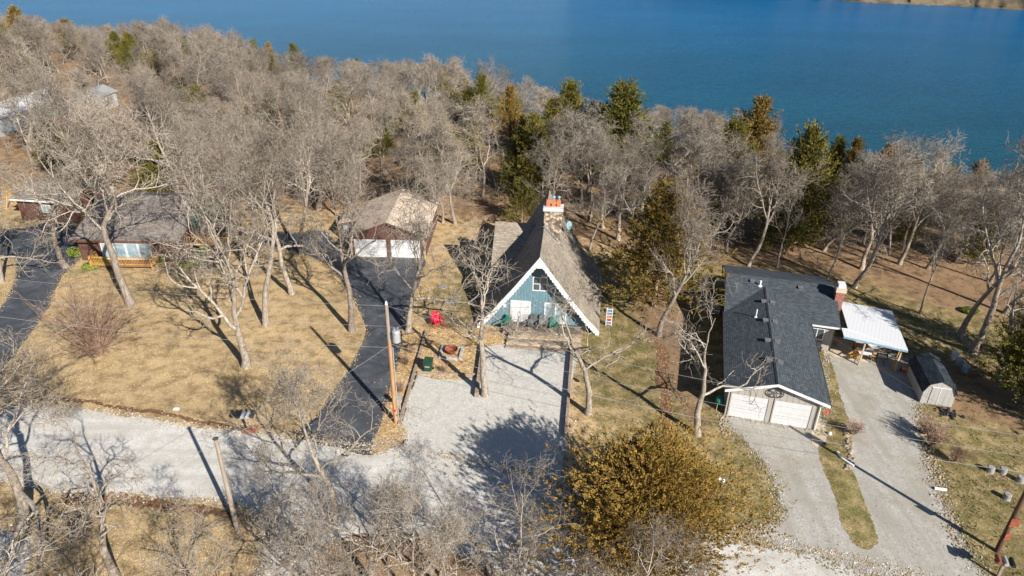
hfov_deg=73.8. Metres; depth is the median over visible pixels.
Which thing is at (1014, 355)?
cedar tree
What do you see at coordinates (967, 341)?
rubble edge
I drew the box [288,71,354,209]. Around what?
bare tree
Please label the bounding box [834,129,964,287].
bare tree
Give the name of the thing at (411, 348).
bare bush
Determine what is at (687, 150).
woodland tree
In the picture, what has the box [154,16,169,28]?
woodland tree
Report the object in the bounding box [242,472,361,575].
roadside tree
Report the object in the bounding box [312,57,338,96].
woodland tree
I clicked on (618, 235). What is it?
woodland tree
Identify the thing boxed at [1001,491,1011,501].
stump
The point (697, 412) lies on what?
bare oak
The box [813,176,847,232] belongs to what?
cedar tree
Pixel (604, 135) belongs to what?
bare oak
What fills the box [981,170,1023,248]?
woodland tree
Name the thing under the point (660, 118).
woodland tree
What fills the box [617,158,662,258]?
woodland tree
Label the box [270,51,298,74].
woodland tree
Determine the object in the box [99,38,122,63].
cedar tree
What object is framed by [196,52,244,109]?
woodland tree
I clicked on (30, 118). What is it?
bare tree
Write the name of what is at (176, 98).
woodland tree
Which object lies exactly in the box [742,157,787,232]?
woodland tree
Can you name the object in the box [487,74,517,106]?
woodland tree
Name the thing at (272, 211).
bare oak
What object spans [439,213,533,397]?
bare oak
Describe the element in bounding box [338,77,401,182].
bare oak
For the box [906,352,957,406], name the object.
gambrel shed
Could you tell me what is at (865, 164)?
woodland tree
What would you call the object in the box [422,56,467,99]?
woodland tree
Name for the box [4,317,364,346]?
power line
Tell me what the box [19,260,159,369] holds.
bare shrub
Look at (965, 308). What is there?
green shrub
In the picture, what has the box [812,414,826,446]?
concrete apron
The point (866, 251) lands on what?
woodland tree
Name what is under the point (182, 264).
green shrub
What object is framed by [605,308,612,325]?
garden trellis
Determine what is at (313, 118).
bare oak
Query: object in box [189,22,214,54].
woodland tree
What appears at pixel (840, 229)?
bare tree
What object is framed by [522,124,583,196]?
woodland tree
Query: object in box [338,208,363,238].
side shed
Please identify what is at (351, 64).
woodland tree
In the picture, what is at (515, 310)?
door
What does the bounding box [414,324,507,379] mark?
garden bed
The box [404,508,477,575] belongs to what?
roadside tree
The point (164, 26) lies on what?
woodland tree
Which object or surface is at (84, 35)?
woodland tree
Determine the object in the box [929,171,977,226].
woodland tree
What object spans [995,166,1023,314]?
bare tree
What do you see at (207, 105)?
bare oak
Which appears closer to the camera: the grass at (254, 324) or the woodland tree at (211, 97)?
the grass at (254, 324)
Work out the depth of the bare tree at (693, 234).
57.19 m
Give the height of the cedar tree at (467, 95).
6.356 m
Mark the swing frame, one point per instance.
(15, 204)
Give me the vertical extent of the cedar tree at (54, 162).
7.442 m
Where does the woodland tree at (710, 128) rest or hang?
on the ground at (902, 299)
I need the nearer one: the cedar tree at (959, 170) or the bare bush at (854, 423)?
the bare bush at (854, 423)
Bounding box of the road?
[0,404,865,575]
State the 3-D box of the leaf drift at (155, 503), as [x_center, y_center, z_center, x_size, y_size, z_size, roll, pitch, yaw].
[-22.840,13.583,43.097,12.098,0.001,1.547,3,28,4]
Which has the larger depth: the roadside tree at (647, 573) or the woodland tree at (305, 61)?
the woodland tree at (305, 61)
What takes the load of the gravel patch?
on the ground at (902, 299)
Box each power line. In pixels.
[0,296,368,325]
[2,443,212,572]
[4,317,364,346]
[6,278,377,305]
[218,346,387,441]
[388,306,1020,435]
[390,268,532,329]
[391,344,1023,472]
[395,328,1019,455]
[814,323,1008,441]
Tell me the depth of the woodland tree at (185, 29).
170.68 m
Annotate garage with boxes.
[348,188,438,257]
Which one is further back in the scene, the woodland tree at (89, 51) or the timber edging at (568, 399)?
the woodland tree at (89, 51)
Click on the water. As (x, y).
(871, 73)
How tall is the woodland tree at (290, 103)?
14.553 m
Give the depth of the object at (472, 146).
97.01 m
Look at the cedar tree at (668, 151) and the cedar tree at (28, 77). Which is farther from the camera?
the cedar tree at (28, 77)
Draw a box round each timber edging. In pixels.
[398,330,427,424]
[417,371,476,375]
[474,344,484,397]
[564,345,572,436]
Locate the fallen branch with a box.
[191,516,231,541]
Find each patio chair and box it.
[500,314,512,326]
[548,316,558,331]
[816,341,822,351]
[847,348,860,362]
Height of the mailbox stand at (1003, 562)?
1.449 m
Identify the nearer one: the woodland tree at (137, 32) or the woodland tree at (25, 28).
the woodland tree at (25, 28)
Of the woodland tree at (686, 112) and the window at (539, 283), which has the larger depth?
the woodland tree at (686, 112)
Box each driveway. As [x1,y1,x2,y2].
[0,222,80,373]
[257,230,425,454]
[395,345,577,493]
[717,348,986,575]
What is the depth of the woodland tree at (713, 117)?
112.12 m
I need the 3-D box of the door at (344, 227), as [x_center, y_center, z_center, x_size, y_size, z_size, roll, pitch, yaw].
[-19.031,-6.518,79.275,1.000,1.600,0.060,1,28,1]
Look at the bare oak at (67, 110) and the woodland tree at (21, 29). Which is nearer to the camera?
the bare oak at (67, 110)
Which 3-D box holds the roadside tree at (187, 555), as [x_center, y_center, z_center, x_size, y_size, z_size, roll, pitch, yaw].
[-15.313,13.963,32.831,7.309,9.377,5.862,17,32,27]
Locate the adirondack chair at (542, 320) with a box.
[537,314,547,330]
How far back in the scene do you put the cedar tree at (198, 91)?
115.60 m
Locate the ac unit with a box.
[711,303,720,313]
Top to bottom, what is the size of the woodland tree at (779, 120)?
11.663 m
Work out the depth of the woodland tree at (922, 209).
79.19 m
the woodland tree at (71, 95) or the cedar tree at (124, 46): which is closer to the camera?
the woodland tree at (71, 95)
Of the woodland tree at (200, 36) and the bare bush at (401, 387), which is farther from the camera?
the woodland tree at (200, 36)
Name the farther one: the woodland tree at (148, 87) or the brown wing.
the woodland tree at (148, 87)
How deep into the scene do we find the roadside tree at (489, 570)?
36.76 m
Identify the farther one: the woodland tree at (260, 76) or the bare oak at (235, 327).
the woodland tree at (260, 76)
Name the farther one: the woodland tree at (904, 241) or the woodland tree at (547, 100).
the woodland tree at (547, 100)
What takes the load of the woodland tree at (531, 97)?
on the ground at (902, 299)
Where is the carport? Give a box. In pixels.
[839,302,907,370]
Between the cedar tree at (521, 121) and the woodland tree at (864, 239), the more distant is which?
the cedar tree at (521, 121)
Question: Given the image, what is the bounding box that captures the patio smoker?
[714,395,723,410]
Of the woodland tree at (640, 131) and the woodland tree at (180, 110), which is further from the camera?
the woodland tree at (180, 110)
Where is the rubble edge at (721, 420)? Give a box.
[716,412,732,435]
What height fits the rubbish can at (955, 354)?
0.720 m
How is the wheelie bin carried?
on the garden bed at (432, 347)
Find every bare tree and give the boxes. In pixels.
[4,56,83,194]
[152,112,238,271]
[193,98,283,255]
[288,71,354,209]
[645,158,731,336]
[674,118,736,238]
[736,124,833,266]
[768,161,815,268]
[815,167,870,279]
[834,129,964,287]
[870,128,924,254]
[895,126,993,264]
[918,203,979,313]
[945,130,1023,354]
[947,146,1023,338]
[993,249,1023,380]
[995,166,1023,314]
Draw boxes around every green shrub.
[66,246,80,257]
[81,262,99,269]
[93,258,105,263]
[179,259,200,266]
[194,245,208,255]
[961,306,979,314]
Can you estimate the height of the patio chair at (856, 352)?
0.988 m
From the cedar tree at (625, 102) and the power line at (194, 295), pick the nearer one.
the power line at (194, 295)
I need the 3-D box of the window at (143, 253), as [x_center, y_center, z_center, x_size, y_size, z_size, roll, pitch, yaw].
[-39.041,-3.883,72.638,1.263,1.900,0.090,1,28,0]
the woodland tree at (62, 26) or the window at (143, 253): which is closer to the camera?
the window at (143, 253)
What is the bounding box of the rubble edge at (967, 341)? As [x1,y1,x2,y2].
[942,329,973,348]
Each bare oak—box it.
[0,41,57,162]
[0,89,206,307]
[0,153,76,283]
[0,303,119,575]
[0,389,154,575]
[0,511,65,575]
[5,149,99,268]
[17,59,130,201]
[26,76,144,192]
[63,563,107,575]
[104,59,222,192]
[139,117,291,369]
[161,94,247,221]
[197,107,306,326]
[205,111,322,294]
[208,88,270,227]
[223,334,428,524]
[260,96,330,255]
[278,120,411,332]
[322,109,388,219]
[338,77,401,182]
[371,162,499,333]
[389,85,445,192]
[415,91,476,224]
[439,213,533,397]
[518,248,662,415]
[579,125,647,228]
[635,256,776,437]
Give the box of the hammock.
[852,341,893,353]
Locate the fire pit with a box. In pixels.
[438,345,463,359]
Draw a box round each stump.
[985,465,995,473]
[998,466,1007,474]
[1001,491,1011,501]
[1015,474,1023,483]
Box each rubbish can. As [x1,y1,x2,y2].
[951,350,959,359]
[955,357,963,366]
[961,363,970,372]
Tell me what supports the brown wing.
on the ground at (902, 299)
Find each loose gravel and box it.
[0,343,940,575]
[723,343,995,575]
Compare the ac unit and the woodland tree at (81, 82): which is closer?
the ac unit
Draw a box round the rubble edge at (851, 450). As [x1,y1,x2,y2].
[840,423,854,469]
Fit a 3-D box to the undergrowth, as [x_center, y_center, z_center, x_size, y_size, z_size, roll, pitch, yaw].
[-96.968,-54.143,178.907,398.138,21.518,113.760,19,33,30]
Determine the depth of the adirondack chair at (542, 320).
61.58 m
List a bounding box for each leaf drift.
[52,397,246,430]
[61,491,237,517]
[654,344,673,435]
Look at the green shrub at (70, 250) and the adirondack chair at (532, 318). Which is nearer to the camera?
the adirondack chair at (532, 318)
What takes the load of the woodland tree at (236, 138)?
on the ground at (902, 299)
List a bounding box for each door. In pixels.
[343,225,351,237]
[354,239,386,256]
[391,240,420,257]
[512,302,519,320]
[521,302,528,321]
[544,302,566,323]
[728,393,768,420]
[771,400,812,428]
[927,387,950,404]
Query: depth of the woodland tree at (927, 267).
70.36 m
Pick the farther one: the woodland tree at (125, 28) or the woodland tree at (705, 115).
the woodland tree at (125, 28)
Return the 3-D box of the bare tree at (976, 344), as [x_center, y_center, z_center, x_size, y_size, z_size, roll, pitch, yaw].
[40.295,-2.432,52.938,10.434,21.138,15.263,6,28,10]
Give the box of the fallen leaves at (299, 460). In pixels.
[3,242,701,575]
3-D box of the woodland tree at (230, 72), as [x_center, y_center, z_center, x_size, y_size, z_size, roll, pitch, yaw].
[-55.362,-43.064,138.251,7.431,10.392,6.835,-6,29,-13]
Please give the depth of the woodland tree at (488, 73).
121.36 m
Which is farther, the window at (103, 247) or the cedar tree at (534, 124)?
the cedar tree at (534, 124)
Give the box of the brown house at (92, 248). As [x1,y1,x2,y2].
[68,191,250,269]
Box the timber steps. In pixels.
[505,331,581,352]
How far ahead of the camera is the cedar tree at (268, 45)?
217.02 m
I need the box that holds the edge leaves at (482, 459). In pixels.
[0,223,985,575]
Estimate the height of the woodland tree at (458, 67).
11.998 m
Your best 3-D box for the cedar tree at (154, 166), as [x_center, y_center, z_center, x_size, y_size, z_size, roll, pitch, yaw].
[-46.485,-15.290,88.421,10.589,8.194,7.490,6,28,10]
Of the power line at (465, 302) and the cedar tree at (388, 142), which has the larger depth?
the cedar tree at (388, 142)
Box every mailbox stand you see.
[235,410,257,433]
[994,554,1016,575]
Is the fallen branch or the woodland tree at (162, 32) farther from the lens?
the woodland tree at (162, 32)
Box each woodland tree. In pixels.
[0,26,32,58]
[0,31,31,73]
[0,32,19,69]
[0,64,46,151]
[10,14,32,52]
[10,14,34,54]
[18,16,59,74]
[19,16,44,56]
[21,44,68,90]
[23,21,57,79]
[36,19,52,37]
[46,23,86,63]
[48,76,87,175]
[50,22,62,45]
[53,21,77,59]
[57,36,119,85]
[62,67,141,147]
[69,25,116,77]
[74,101,146,169]
[78,25,100,58]
[80,34,111,81]
[82,25,114,69]
[91,92,162,158]
[96,25,109,39]
[97,24,112,40]
[112,22,138,37]
[113,42,147,75]
[114,67,164,135]
[115,25,126,36]
[115,71,144,113]
[126,92,182,182]
[127,63,168,121]
[128,23,145,45]
[130,20,148,57]
[134,19,155,50]
[137,76,179,130]
[142,21,188,73]
[145,24,182,70]
[148,28,186,82]
[149,79,188,157]
[149,90,202,146]
[150,17,168,33]
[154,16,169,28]
[155,42,190,86]
[159,20,186,49]
[161,22,185,56]
[162,54,220,111]
[165,107,205,180]
[176,24,198,64]
[178,31,216,88]
[183,96,248,174]
[185,22,221,76]
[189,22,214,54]
[190,25,210,61]
[192,28,222,83]
[193,69,242,132]
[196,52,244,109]
[207,31,251,95]
[208,30,221,72]
[210,35,231,67]
[214,67,262,142]
[219,42,251,107]
[223,130,268,207]
[227,48,255,98]
[230,69,301,160]
[233,38,256,64]
[236,70,276,127]
[241,37,256,60]
[242,45,269,86]
[247,67,312,172]
[253,48,272,73]
[257,65,322,147]
[263,47,276,65]
[266,57,293,113]
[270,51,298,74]
[276,66,319,136]
[276,70,342,130]
[277,73,339,178]
[279,115,375,210]
[280,121,329,194]
[286,47,307,73]
[289,51,326,106]
[290,91,378,186]
[290,130,367,197]
[307,56,332,87]
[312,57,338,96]
[312,58,333,88]
[316,55,335,85]
[317,56,331,86]
[323,60,371,128]
[325,59,357,111]
[330,57,365,94]
[338,58,350,78]
[339,114,376,195]
[341,61,377,96]
[343,68,391,121]
[363,97,408,150]
[365,70,403,144]
[367,60,390,84]
[367,60,401,106]
[372,56,397,86]
[372,130,430,194]
[383,97,446,168]
[386,62,413,96]
[386,65,413,104]
[387,61,415,99]
[394,116,468,204]
[395,149,463,222]
[401,58,423,102]
[404,53,448,124]
[408,61,439,99]
[415,57,454,102]
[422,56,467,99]
[427,90,459,121]
[432,59,460,94]
[435,55,471,102]
[445,67,470,102]
[446,94,507,197]
[462,74,475,87]
[466,55,507,107]
[487,63,517,108]
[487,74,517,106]
[493,80,525,110]
[497,81,537,113]
[516,74,539,114]
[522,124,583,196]
[524,85,550,112]
[531,87,556,114]
[537,90,554,117]
[540,113,600,206]
[548,102,632,220]
[549,92,577,135]
[561,162,627,251]
[569,115,613,195]
[576,102,606,128]
[586,98,596,115]
[589,127,663,240]
[613,136,689,205]
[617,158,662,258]
[620,112,666,188]
[636,109,665,165]
[645,104,664,131]
[648,104,677,130]
[654,106,680,135]
[657,132,716,200]
[661,106,699,174]
[669,106,692,132]
[674,105,703,141]
[674,107,700,136]
[680,107,725,149]
[681,117,757,221]
[682,162,761,257]
[683,111,706,148]
[683,118,717,176]
[684,111,729,148]
[685,113,723,151]
[693,146,764,223]
[702,109,722,147]
[705,149,779,251]
[727,108,752,135]
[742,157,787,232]
[764,116,782,139]
[815,151,934,251]
[829,154,932,270]
[840,150,919,245]
[841,159,891,222]
[850,149,884,205]
[880,161,945,240]
[892,152,970,250]
[921,159,1016,269]
[921,162,966,225]
[923,173,978,234]
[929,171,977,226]
[934,178,990,222]
[948,177,1023,261]
[966,159,1002,234]
[973,168,1021,245]
[976,160,1021,243]
[979,180,1023,282]
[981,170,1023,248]
[1003,186,1023,266]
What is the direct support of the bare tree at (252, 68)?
on the ground at (902, 299)
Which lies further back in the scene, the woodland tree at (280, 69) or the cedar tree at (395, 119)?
the woodland tree at (280, 69)
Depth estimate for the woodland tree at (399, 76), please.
138.20 m
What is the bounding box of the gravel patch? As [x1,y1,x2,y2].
[0,531,34,575]
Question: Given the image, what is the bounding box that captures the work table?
[856,349,873,361]
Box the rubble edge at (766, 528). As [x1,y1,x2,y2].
[720,520,786,539]
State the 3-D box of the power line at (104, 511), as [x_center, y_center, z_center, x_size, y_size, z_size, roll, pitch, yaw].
[-21.345,11.605,30.886,0.017,1.024,18.207,17,32,28]
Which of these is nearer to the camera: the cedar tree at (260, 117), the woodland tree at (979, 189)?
the woodland tree at (979, 189)
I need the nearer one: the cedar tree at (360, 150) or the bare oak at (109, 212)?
the bare oak at (109, 212)
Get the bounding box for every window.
[41,205,50,212]
[100,243,109,258]
[112,243,127,258]
[125,243,140,259]
[137,243,151,259]
[532,276,547,291]
[813,327,825,339]
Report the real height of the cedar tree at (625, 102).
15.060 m
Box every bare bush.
[396,380,407,392]
[399,352,409,364]
[407,343,418,353]
[438,363,447,371]
[847,415,871,434]
[910,411,938,433]
[920,415,955,449]
[947,440,979,465]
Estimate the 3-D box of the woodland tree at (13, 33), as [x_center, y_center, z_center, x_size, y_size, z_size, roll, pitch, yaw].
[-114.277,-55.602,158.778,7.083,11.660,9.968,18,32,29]
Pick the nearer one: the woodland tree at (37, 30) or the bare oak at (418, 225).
the bare oak at (418, 225)
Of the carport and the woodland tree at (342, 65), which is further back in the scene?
the woodland tree at (342, 65)
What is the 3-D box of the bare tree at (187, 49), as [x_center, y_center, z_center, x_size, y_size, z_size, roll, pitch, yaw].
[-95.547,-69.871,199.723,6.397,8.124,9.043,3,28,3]
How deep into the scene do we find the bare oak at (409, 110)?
87.13 m
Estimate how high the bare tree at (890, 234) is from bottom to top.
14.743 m
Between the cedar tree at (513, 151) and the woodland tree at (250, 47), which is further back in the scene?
the woodland tree at (250, 47)
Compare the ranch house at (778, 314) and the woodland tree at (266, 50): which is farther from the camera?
the woodland tree at (266, 50)
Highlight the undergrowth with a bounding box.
[0,11,1022,258]
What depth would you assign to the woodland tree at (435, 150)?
82.56 m
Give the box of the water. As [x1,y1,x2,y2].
[0,0,1023,241]
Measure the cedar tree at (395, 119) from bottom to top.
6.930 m
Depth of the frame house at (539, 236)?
63.17 m
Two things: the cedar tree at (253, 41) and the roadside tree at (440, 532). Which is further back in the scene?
the cedar tree at (253, 41)
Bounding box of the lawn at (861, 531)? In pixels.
[818,355,877,549]
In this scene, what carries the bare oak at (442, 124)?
on the ground at (902, 299)
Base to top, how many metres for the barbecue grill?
1.100 m
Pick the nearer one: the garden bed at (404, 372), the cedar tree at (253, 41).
the garden bed at (404, 372)
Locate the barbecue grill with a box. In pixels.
[872,353,887,365]
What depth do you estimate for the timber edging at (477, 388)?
54.28 m
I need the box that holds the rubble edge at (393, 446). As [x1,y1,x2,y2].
[374,424,417,455]
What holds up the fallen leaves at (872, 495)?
on the ground at (902, 299)
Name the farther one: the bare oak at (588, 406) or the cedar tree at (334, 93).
the cedar tree at (334, 93)
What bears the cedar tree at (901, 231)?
on the ground at (902, 299)
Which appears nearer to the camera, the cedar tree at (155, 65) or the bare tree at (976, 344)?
the bare tree at (976, 344)
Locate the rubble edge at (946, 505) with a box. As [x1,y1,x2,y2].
[908,403,983,570]
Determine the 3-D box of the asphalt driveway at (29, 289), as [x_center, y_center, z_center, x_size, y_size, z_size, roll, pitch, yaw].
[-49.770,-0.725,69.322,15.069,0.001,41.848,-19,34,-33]
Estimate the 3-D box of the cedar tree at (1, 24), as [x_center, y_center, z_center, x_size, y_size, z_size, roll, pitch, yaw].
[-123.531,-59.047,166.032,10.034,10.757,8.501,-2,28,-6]
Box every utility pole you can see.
[212,437,240,532]
[384,301,400,423]
[994,491,1023,553]
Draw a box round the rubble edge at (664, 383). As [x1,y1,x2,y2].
[655,349,677,428]
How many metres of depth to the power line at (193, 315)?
49.07 m
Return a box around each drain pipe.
[837,451,853,466]
[934,487,946,490]
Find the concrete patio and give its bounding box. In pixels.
[824,336,873,362]
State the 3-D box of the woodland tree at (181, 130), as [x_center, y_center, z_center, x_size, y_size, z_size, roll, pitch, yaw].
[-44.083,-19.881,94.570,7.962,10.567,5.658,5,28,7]
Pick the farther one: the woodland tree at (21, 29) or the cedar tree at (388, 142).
the woodland tree at (21, 29)
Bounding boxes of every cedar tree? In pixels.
[0,23,28,67]
[3,4,39,49]
[20,60,45,92]
[23,120,79,168]
[50,18,85,53]
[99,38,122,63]
[101,30,120,54]
[115,38,147,71]
[117,31,144,59]
[118,33,147,62]
[118,140,187,191]
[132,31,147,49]
[146,51,168,75]
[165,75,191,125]
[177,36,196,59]
[183,84,220,128]
[232,106,268,147]
[248,38,263,69]
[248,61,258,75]
[252,102,269,128]
[260,92,283,120]
[262,41,279,74]
[263,53,283,75]
[283,42,304,77]
[322,79,353,121]
[346,130,374,166]
[368,112,401,157]
[373,98,404,135]
[392,89,428,138]
[410,152,457,190]
[422,113,466,165]
[430,66,458,108]
[452,86,475,116]
[453,75,471,104]
[454,71,501,130]
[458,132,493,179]
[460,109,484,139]
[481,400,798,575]
[490,127,550,194]
[492,84,528,142]
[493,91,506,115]
[498,175,541,222]
[504,110,562,198]
[510,115,527,140]
[512,97,580,163]
[536,154,557,192]
[540,76,606,164]
[565,77,683,184]
[579,176,737,313]
[653,119,681,165]
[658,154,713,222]
[690,175,724,232]
[699,113,760,212]
[708,93,813,184]
[743,118,870,255]
[744,140,763,190]
[756,200,821,254]
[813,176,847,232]
[818,133,849,188]
[818,135,865,194]
[852,141,897,209]
[886,189,927,245]
[923,163,965,226]
[942,157,1005,226]
[956,201,1011,265]
[974,314,1023,406]
[975,294,1023,355]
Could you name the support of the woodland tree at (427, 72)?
on the ground at (902, 299)
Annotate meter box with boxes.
[397,394,401,410]
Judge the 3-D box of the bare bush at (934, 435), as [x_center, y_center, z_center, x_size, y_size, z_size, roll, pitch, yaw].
[30.387,10.426,48.134,2.652,2.388,2.530,-2,28,-5]
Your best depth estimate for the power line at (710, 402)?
41.81 m
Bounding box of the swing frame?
[4,189,19,210]
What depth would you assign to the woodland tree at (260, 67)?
133.49 m
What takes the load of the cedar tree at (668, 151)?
on the ground at (902, 299)
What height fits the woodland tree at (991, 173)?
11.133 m
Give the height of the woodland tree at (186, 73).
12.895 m
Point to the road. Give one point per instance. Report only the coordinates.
(169, 449)
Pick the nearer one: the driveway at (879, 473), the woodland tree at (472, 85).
the driveway at (879, 473)
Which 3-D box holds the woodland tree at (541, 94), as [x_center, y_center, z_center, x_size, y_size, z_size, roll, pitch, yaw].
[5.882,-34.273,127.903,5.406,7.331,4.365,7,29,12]
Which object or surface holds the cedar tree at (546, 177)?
on the ground at (902, 299)
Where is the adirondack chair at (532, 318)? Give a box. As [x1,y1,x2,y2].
[528,314,538,330]
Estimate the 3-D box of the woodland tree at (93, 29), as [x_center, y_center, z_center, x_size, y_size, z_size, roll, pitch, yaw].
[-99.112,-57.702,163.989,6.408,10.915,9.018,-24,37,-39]
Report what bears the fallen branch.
on the ground at (902, 299)
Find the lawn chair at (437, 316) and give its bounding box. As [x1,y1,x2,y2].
[430,310,444,328]
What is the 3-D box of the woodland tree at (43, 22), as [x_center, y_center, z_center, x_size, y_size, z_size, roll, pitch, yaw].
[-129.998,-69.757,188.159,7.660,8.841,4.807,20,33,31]
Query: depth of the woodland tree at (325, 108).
86.23 m
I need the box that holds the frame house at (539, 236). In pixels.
[477,190,601,336]
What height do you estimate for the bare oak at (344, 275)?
18.190 m
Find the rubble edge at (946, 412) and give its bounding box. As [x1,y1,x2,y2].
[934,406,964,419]
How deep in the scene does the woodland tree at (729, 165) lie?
77.86 m
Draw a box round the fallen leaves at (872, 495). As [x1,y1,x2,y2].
[707,278,1020,574]
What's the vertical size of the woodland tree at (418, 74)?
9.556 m
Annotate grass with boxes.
[0,240,411,575]
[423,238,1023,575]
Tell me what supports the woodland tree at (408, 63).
on the ground at (902, 299)
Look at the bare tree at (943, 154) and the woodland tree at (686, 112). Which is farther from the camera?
the woodland tree at (686, 112)
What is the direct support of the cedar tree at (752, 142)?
on the ground at (902, 299)
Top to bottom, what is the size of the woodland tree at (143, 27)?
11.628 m
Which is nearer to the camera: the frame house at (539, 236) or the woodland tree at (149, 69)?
the frame house at (539, 236)
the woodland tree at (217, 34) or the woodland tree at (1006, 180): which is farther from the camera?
the woodland tree at (217, 34)
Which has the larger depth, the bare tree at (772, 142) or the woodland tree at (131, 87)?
the woodland tree at (131, 87)
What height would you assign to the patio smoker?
1.212 m
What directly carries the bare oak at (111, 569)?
on the ground at (902, 299)
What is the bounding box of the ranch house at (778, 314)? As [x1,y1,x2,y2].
[722,265,846,430]
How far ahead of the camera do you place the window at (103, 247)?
72.59 m
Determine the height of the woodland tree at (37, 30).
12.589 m
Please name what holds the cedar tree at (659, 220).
on the ground at (902, 299)
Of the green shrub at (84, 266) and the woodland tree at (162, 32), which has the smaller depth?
the green shrub at (84, 266)
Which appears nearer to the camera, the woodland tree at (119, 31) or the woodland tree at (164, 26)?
the woodland tree at (164, 26)
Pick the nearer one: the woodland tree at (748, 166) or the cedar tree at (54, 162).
the woodland tree at (748, 166)
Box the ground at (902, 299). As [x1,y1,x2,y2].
[0,19,1023,575]
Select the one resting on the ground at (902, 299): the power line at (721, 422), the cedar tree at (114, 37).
the cedar tree at (114, 37)
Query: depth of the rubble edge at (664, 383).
54.46 m
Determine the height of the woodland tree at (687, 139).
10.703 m
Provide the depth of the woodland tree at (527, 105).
134.75 m
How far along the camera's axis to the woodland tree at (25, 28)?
155.56 m
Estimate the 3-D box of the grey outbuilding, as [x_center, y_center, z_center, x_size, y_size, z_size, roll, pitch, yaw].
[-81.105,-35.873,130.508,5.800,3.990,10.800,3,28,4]
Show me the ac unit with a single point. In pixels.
(717, 308)
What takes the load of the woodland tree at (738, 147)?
on the ground at (902, 299)
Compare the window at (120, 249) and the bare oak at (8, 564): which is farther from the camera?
the window at (120, 249)
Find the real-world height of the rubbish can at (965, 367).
0.720 m
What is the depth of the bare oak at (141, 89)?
84.22 m
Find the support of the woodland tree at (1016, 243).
on the ground at (902, 299)
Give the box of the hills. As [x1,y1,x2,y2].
[841,0,1023,9]
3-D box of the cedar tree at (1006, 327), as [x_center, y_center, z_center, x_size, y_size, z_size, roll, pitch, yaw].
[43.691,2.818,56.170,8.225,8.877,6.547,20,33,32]
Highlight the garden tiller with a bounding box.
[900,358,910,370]
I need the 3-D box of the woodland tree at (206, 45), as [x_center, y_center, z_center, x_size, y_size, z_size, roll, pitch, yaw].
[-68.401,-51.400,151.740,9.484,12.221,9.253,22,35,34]
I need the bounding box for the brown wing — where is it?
[9,180,106,222]
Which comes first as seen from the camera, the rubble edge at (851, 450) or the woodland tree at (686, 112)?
the rubble edge at (851, 450)
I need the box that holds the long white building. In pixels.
[0,89,58,136]
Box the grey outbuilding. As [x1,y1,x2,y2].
[61,84,117,115]
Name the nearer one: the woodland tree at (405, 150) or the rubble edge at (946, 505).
the rubble edge at (946, 505)
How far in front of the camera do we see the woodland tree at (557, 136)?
84.31 m
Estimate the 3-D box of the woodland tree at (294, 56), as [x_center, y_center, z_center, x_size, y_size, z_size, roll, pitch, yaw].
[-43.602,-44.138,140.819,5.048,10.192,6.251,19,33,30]
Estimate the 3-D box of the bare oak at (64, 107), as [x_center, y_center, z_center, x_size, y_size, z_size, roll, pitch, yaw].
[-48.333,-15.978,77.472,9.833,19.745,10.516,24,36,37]
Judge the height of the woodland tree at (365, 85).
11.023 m
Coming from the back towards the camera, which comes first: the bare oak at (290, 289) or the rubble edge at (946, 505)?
the bare oak at (290, 289)
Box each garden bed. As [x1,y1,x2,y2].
[372,325,427,451]
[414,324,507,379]
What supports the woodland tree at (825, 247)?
on the ground at (902, 299)
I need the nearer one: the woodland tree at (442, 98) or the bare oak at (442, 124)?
the bare oak at (442, 124)
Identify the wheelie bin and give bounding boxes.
[422,356,433,370]
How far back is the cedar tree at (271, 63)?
190.78 m
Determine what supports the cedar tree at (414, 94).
on the ground at (902, 299)
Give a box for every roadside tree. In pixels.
[130,488,244,575]
[230,464,367,575]
[235,438,310,549]
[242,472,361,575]
[272,465,420,575]
[318,462,422,575]
[343,457,478,575]
[363,480,429,561]
[391,481,501,575]
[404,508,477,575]
[425,498,530,575]
[464,448,589,575]
[488,492,570,575]
[542,525,623,575]
[567,506,686,575]
[642,509,718,575]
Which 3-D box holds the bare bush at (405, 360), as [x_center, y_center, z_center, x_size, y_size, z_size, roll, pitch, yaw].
[-9.049,5.943,56.757,1.263,1.137,1.205,-16,32,-28]
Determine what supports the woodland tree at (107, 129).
on the ground at (902, 299)
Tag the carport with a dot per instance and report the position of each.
(870, 325)
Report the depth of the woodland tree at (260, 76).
109.80 m
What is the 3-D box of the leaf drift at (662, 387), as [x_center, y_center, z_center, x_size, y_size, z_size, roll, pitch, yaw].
[12.119,7.985,54.709,1.449,0.001,13.159,5,28,8]
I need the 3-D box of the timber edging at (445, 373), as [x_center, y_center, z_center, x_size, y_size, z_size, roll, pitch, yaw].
[-5.183,7.019,55.811,5.158,0.220,0.200,2,28,2]
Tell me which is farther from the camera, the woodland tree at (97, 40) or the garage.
the woodland tree at (97, 40)

